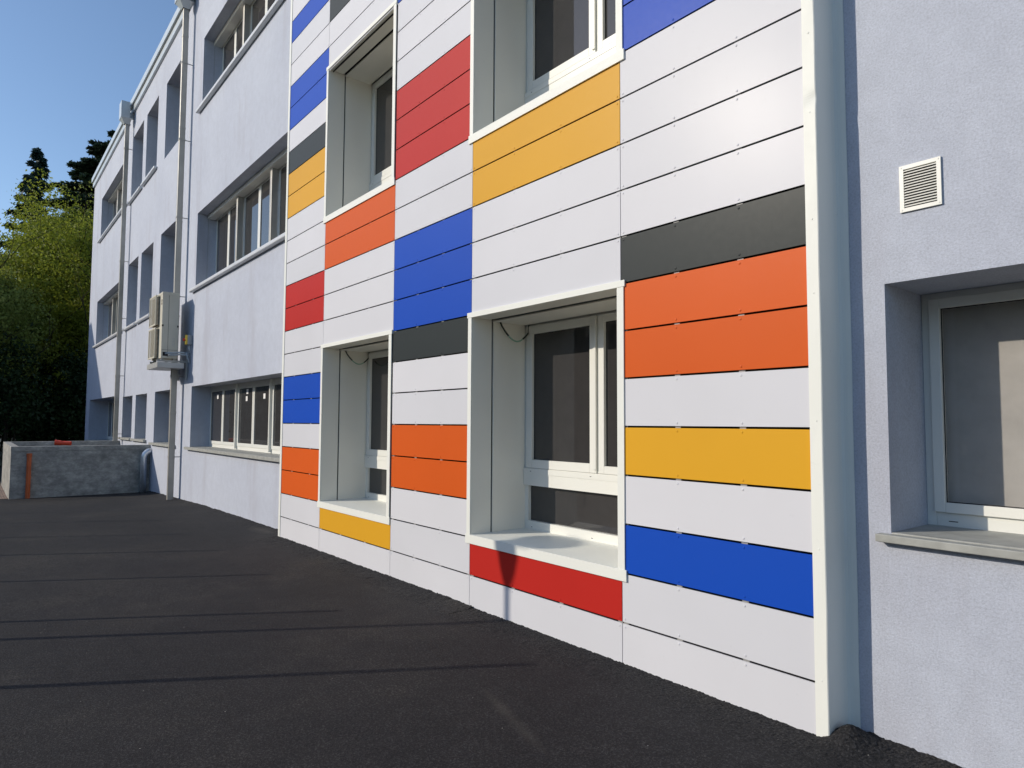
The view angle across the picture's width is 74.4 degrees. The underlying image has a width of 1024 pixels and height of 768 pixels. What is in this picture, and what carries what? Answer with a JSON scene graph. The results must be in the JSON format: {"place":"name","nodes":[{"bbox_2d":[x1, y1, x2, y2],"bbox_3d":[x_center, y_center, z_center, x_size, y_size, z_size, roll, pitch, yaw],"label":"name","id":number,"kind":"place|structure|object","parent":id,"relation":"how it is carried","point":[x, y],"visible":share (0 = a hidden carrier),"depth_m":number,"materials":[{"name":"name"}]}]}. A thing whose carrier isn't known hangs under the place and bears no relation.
{"place":"outdoors","nodes":[
{"label":"outdoors","id":0,"kind":"place"},
{"bbox_2d":[0,482,7,498],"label":"path","id":1,"kind":"structure","parent":0,"point":[3,495],"depth_m":16.50,"materials":[{"name":"beige concrete"}]},
{"bbox_2d":[0,438,79,465],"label":"ground","id":2,"kind":"structure","parent":0,"point":[1,456],"depth_m":34.09,"materials":[{"name":"green plant"}]},
{"bbox_2d":[0,147,53,281],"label":"spruce tree","id":3,"kind":"object","parent":2,"relation":"on","point":[37,156],"visible":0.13,"depth_m":50.90,"materials":[{"name":"green plant"}]},
{"bbox_2d":[0,252,63,402],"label":"broadleaf tree","id":4,"kind":"object","parent":2,"relation":"on","point":[12,319],"visible":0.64,"depth_m":31.82,"materials":[{"name":"green plant"}]},
{"bbox_2d":[0,168,93,397],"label":"broadleaf tree","id":5,"kind":"object","parent":2,"relation":"on","point":[70,263],"visible":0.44,"depth_m":34.78,"materials":[{"name":"green plant"}]},
{"bbox_2d":[0,130,114,275],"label":"cedar tree","id":6,"kind":"object","parent":2,"relation":"on","point":[84,170],"visible":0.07,"depth_m":43.59,"materials":[{"name":"green plant"}]},
{"bbox_2d":[49,181,93,292],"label":"broadleaf tree","id":7,"kind":"object","parent":2,"relation":"on","point":[78,213],"depth_m":41.23,"materials":[{"name":"green plant"}]},
{"bbox_2d":[0,0,177,256],"label":"sky","id":8,"kind":"structure","parent":0,"point":[67,67],"materials":[{"name":"blue"}]},
{"bbox_2d":[0,466,961,767],"bbox_3d":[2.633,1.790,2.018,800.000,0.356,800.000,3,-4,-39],"label":"asphalt ground","id":9,"kind":"structure","parent":0,"point":[148,630],"depth_m":4.20,"materials":[{"name":"black asphalt"}]},
{"bbox_2d":[25,453,31,498],"bbox_3d":[-11.071,2.111,15.437,0.105,1.041,0.105,3,-4,-39],"label":"orange pipe","id":10,"kind":"object","parent":9,"relation":"on","point":[28,475],"visible":0.91,"depth_m":15.41,"materials":[{"name":"plastic"}]},
{"bbox_2d":[1,440,149,498],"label":"concrete light well","id":11,"kind":"object","parent":9,"relation":"on","point":[76,468],"visible":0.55,"depth_m":16.16,"materials":[{"name":"grey concrete"}]},
{"bbox_2d":[54,440,71,444],"bbox_3d":[-11.744,1.532,17.646,0.370,0.152,0.143,1,-4,-20],"label":"orange pipe","id":12,"kind":"object","parent":11,"relation":"attached to","point":[58,442],"visible":1,"depth_m":17.60,"materials":[{"name":"plastic"}]},
{"bbox_2d":[84,0,1023,767],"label":"school building","id":13,"kind":"structure","parent":9,"relation":"on","point":[680,342],"depth_m":4.50,"materials":[{"name":"white paint"}]},
{"bbox_2d":[85,400,113,440],"bbox_3d":[-14.078,1.295,23.759,0.785,1.585,6.980,3,-4,-39],"label":"window","id":14,"kind":"structure","parent":13,"relation":"in","point":[111,403],"depth_m":26.00,"materials":[{"name":"white glass"}]},
{"bbox_2d":[92,290,117,347],"bbox_3d":[-13.866,-2.349,23.508,0.535,1.755,5.980,3,-4,-39],"label":"window","id":15,"kind":"structure","parent":13,"relation":"in","point":[112,301],"depth_m":24.29,"materials":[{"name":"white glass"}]},
{"bbox_2d":[97,178,122,242],"bbox_3d":[-13.798,-6.316,23.674,0.535,1.675,5.820,3,-4,-39],"label":"window","id":16,"kind":"structure","parent":13,"relation":"in","point":[116,198],"depth_m":24.39,"materials":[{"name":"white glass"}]},
{"bbox_2d":[118,437,131,439],"bbox_3d":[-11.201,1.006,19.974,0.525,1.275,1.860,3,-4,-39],"label":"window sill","id":17,"kind":"structure","parent":13,"relation":"in","point":[123,438],"depth_m":19.83,"materials":[{"name":"white concrete"}]},
{"bbox_2d":[122,322,135,330],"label":"window","id":18,"kind":"structure","parent":13,"relation":"in","point":[131,325],"depth_m":19.76,"materials":[{"name":"white concrete"}]},
{"bbox_2d":[127,186,141,204],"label":"window","id":19,"kind":"structure","parent":13,"relation":"in","point":[139,188],"depth_m":19.95,"materials":[{"name":"white concrete"}]},
{"bbox_2d":[130,438,145,441],"bbox_3d":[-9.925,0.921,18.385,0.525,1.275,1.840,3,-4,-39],"label":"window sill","id":20,"kind":"structure","parent":13,"relation":"in","point":[138,440],"depth_m":17.95,"materials":[{"name":"white concrete"}]},
{"bbox_2d":[134,313,148,323],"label":"window","id":21,"kind":"structure","parent":13,"relation":"in","point":[143,318],"depth_m":18.24,"materials":[{"name":"white concrete"}]},
{"bbox_2d":[139,448,151,492],"bbox_3d":[-9.161,2.165,16.865,0.250,1.129,0.144,3,-4,-39],"label":"silver duct","id":22,"kind":"object","parent":13,"relation":"attached to","point":[143,465],"visible":0.94,"depth_m":16.78,"materials":[{"name":"silver metal"}]},
{"bbox_2d":[140,166,156,186],"bbox_3d":[-9.785,-6.654,18.680,0.535,2.035,1.810,3,-4,-39],"label":"window","id":23,"kind":"structure","parent":13,"relation":"in","point":[154,168],"depth_m":18.37,"materials":[{"name":"white concrete"}]},
{"bbox_2d":[148,442,175,446],"bbox_3d":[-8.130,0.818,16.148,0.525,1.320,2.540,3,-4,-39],"label":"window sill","id":24,"kind":"structure","parent":13,"relation":"in","point":[165,444],"depth_m":16.12,"materials":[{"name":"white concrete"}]},
{"bbox_2d":[147,292,189,380],"bbox_3d":[-7.395,-1.004,14.545,0.624,1.811,1.170,3,-4,-39],"label":"air conditioner","id":25,"kind":"object","parent":13,"relation":"attached to","point":[164,326],"visible":0.99,"depth_m":14.22,"materials":[{"name":"beige metal"}]},
{"bbox_2d":[183,335,192,352],"bbox_3d":[-6.819,-0.845,14.170,0.179,0.365,0.090,3,-4,-39],"label":"isolator switch","id":26,"kind":"object","parent":13,"relation":"attached to","point":[188,339],"visible":1,"depth_m":14.16,"materials":[{"name":"yellow plastic"}]},
{"bbox_2d":[184,377,281,461],"bbox_3d":[-4.811,0.598,12.015,0.525,1.315,5.950,3,-4,-39],"label":"window","id":27,"kind":"structure","parent":13,"relation":"in","point":[245,418],"depth_m":12.31,"materials":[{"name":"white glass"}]},
{"bbox_2d":[189,148,286,292],"bbox_3d":[-4.790,-2.887,12.200,0.535,1.675,5.920,3,-4,-39],"label":"window","id":28,"kind":"structure","parent":13,"relation":"in","point":[251,221],"depth_m":12.47,"materials":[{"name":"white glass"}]},
{"bbox_2d":[196,0,283,113],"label":"window","id":29,"kind":"structure","parent":13,"relation":"in","point":[249,18],"depth_m":13.12,"materials":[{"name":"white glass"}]},
{"bbox_2d":[317,330,396,524],"bbox_3d":[-1.541,0.487,7.842,0.684,2.005,1.877,3,-4,-39],"label":"window","id":30,"kind":"structure","parent":13,"relation":"in","point":[355,427],"depth_m":8.43,"materials":[{"name":"white glass"}]},
{"bbox_2d":[323,0,400,223],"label":"window","id":31,"kind":"structure","parent":13,"relation":"in","point":[360,165],"depth_m":8.61,"materials":[{"name":"white glass"}]},
{"bbox_2d":[465,280,626,581],"bbox_3d":[0.454,0.347,5.357,0.684,1.992,1.880,3,-4,-39],"label":"window","id":32,"kind":"structure","parent":13,"relation":"in","point":[546,393],"depth_m":5.81,"materials":[{"name":"white glass"}]},
{"bbox_2d":[468,0,624,144],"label":"window","id":33,"kind":"structure","parent":13,"relation":"in","point":[525,54],"depth_m":6.08,"materials":[{"name":"white glass"}]},
{"bbox_2d":[875,282,1023,560],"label":"window","id":34,"kind":"structure","parent":13,"relation":"in","point":[973,339],"depth_m":3.52,"materials":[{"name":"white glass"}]}
]}

